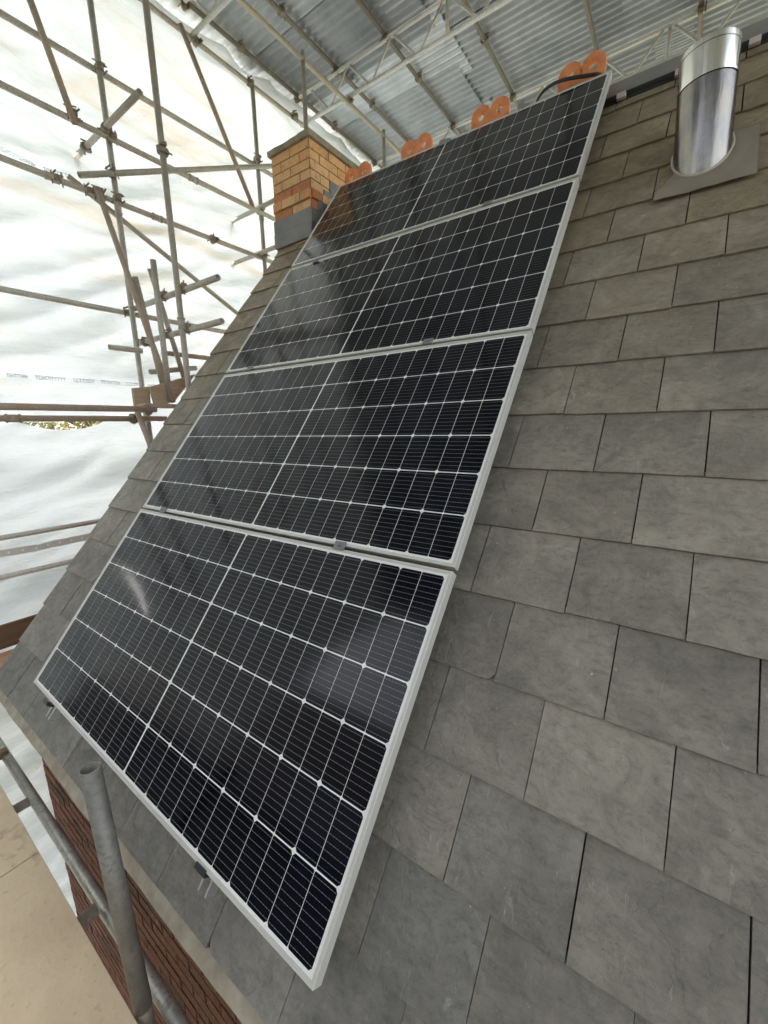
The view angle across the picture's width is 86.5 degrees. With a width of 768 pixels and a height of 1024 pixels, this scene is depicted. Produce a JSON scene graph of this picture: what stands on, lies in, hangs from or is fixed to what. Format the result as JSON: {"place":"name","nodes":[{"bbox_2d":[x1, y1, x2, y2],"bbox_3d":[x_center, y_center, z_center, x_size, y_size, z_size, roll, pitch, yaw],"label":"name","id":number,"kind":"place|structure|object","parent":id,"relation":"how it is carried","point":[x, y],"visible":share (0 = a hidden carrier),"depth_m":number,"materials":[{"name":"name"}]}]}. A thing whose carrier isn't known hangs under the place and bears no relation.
{"place":"outdoors","nodes":[
{"label":"outdoors","id":0,"kind":"place"},
{"bbox_2d":[35,422,83,429],"label":"sky","id":1,"kind":"structure","parent":0,"point":[71,425],"materials":[{"name":"white"}]},
{"label":"ground","id":2,"kind":"structure","parent":0,"visible":0},
{"bbox_2d":[23,422,65,427],"bbox_3d":[-6.528,1.272,6.319,3.793,8.010,3.847,8,15,35],"label":"tree","id":3,"kind":"object","parent":2,"relation":"on","point":[62,425],"visible":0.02,"depth_m":6.64,"materials":[{"name":"plant"}]},
{"bbox_2d":[28,422,83,429],"bbox_3d":[-9.066,-0.905,11.739,5.156,10.081,5.653,8,15,35],"label":"tree","id":4,"kind":"object","parent":2,"relation":"on","point":[52,427],"visible":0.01,"depth_m":11.21,"materials":[{"name":"plant"}]},
{"bbox_2d":[27,421,102,429],"bbox_3d":[-5.811,0.333,9.179,4.091,8.627,4.423,8,15,35],"label":"tree","id":5,"kind":"object","parent":2,"relation":"on","point":[79,426],"visible":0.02,"depth_m":7.92,"materials":[{"name":"green plant"}]},
{"bbox_2d":[0,737,190,1023],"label":"eaves scaffold","id":6,"kind":"object","parent":2,"relation":"on","point":[112,908],"visible":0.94,"depth_m":1.32,"materials":[{"name":"metal"}]},
{"bbox_2d":[0,614,36,649],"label":"toe board","id":7,"kind":"object","parent":6,"relation":"attached to","point":[12,632],"depth_m":3.87,"materials":[{"name":"brown wood"}]},
{"bbox_2d":[0,785,38,877],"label":"plywood sheet","id":8,"kind":"object","parent":6,"relation":"on","point":[17,847],"visible":1,"depth_m":1.91,"materials":[{"name":"beige wood"}]},
{"bbox_2d":[0,853,137,1023],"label":"plywood sheet","id":9,"kind":"object","parent":6,"relation":"on","point":[53,969],"visible":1,"depth_m":1.47,"materials":[{"name":"beige wood"}]},
{"bbox_2d":[0,0,274,579],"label":"scaffolding","id":10,"kind":"object","parent":2,"relation":"on","point":[95,193],"visible":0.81,"depth_m":3.62,"materials":[{"name":"metal"}]},
{"bbox_2d":[0,649,13,663],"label":"scaffold board","id":11,"kind":"object","parent":10,"relation":"on","point":[4,656],"depth_m":3.74,"materials":[{"name":"brown wood"}]},
{"bbox_2d":[0,421,163,916],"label":"debris sheet","id":12,"kind":"object","parent":10,"relation":"hanging from","point":[50,477],"visible":0.04,"depth_m":4.14,"materials":[{"name":"beige plastic"}]},
{"bbox_2d":[131,387,150,405],"bbox_3d":[-2.155,-1.003,3.632,0.038,0.223,0.144,8,15,35],"label":"scaffold board","id":13,"kind":"object","parent":10,"relation":"on","point":[140,395],"visible":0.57,"depth_m":3.60,"materials":[{"name":"brown wood"}]},
{"bbox_2d":[136,403,176,408],"bbox_3d":[-1.974,-0.969,3.741,0.225,0.030,0.500,8,15,35],"label":"scaffold board","id":14,"kind":"object","parent":10,"relation":"on","point":[170,406],"visible":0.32,"depth_m":3.59,"materials":[{"name":"brown wood"}]},
{"bbox_2d":[148,374,194,403],"bbox_3d":[-1.928,-1.113,3.753,0.030,0.330,0.442,8,15,35],"label":"scaffold board","id":15,"kind":"object","parent":14,"relation":"on","point":[158,393],"visible":0.67,"depth_m":3.67,"materials":[{"name":"brown wood"}]},
{"bbox_2d":[0,0,365,421],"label":"debris sheet","id":16,"kind":"object","parent":10,"relation":"attached to","point":[56,240],"visible":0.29,"depth_m":4.13,"materials":[{"name":"white plastic"}]},
{"bbox_2d":[0,18,767,1023],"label":"house","id":17,"kind":"structure","parent":2,"relation":"on","point":[570,824],"depth_m":1.16,"materials":[{"name":"stone"}]},
{"bbox_2d":[42,258,318,719],"bbox_3d":[-0.864,-0.848,2.697,0.052,3.308,2.704,8,15,35],"label":"mounting rail","id":18,"kind":"object","parent":17,"relation":"attached to","point":[54,713],"visible":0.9,"depth_m":1.98,"materials":[{"name":"silver metal"}]},
{"bbox_2d":[194,200,492,898],"bbox_3d":[0.214,-0.705,1.945,0.052,3.308,2.704,8,15,35],"label":"mounting rail","id":19,"kind":"object","parent":17,"relation":"attached to","point":[209,884],"visible":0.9,"depth_m":1.23,"materials":[{"name":"silver metal"}]},
{"bbox_2d":[34,509,455,990],"bbox_3d":[-0.793,0.543,1.702,2.045,0.837,0.687,8,15,35],"label":"solar panel","id":20,"kind":"object","parent":19,"relation":"attached to","point":[234,706],"visible":1,"depth_m":1.39,"materials":[{"name":"black"}]},
{"bbox_2d":[143,330,532,570],"bbox_3d":[-0.429,-0.373,2.060,2.068,0.840,0.690,8,15,35],"label":"solar panel","id":21,"kind":"object","parent":19,"relation":"attached to","point":[389,454],"visible":1,"depth_m":1.79,"materials":[{"name":"black"}]},
{"bbox_2d":[226,177,579,373],"bbox_3d":[-0.064,-1.312,2.432,2.098,0.855,0.701,8,15,35],"label":"solar panel","id":22,"kind":"object","parent":19,"relation":"attached to","point":[486,271],"visible":0.98,"depth_m":2.19,"materials":[{"name":"black"}]},
{"bbox_2d":[291,70,611,267],"bbox_3d":[0.292,-2.255,2.812,2.145,0.902,0.740,8,15,35],"label":"solar panel","id":23,"kind":"object","parent":19,"relation":"attached to","point":[543,143],"visible":1,"depth_m":2.58,"materials":[{"name":"black"}]},
{"bbox_2d":[535,72,602,101],"bbox_3d":[1.140,-2.646,2.562,0.483,0.094,0.149,9,16,40],"label":"cable","id":24,"kind":"object","parent":17,"relation":"on","point":[570,78],"visible":0.66,"depth_m":2.48,"materials":[{"name":"black plastic"}]},
{"bbox_2d":[653,27,761,200],"bbox_3d":[1.414,-1.677,1.765,0.350,0.596,0.284,8,15,35],"label":"flue pipe","id":25,"kind":"object","parent":17,"relation":"on","point":[711,147],"visible":0.98,"depth_m":1.72,"materials":[{"name":"metal"}]},
{"bbox_2d":[138,0,767,171],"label":"temporary roof","id":26,"kind":"structure","parent":2,"relation":"on","point":[377,84],"depth_m":4.76,"materials":[{"name":"metal"}]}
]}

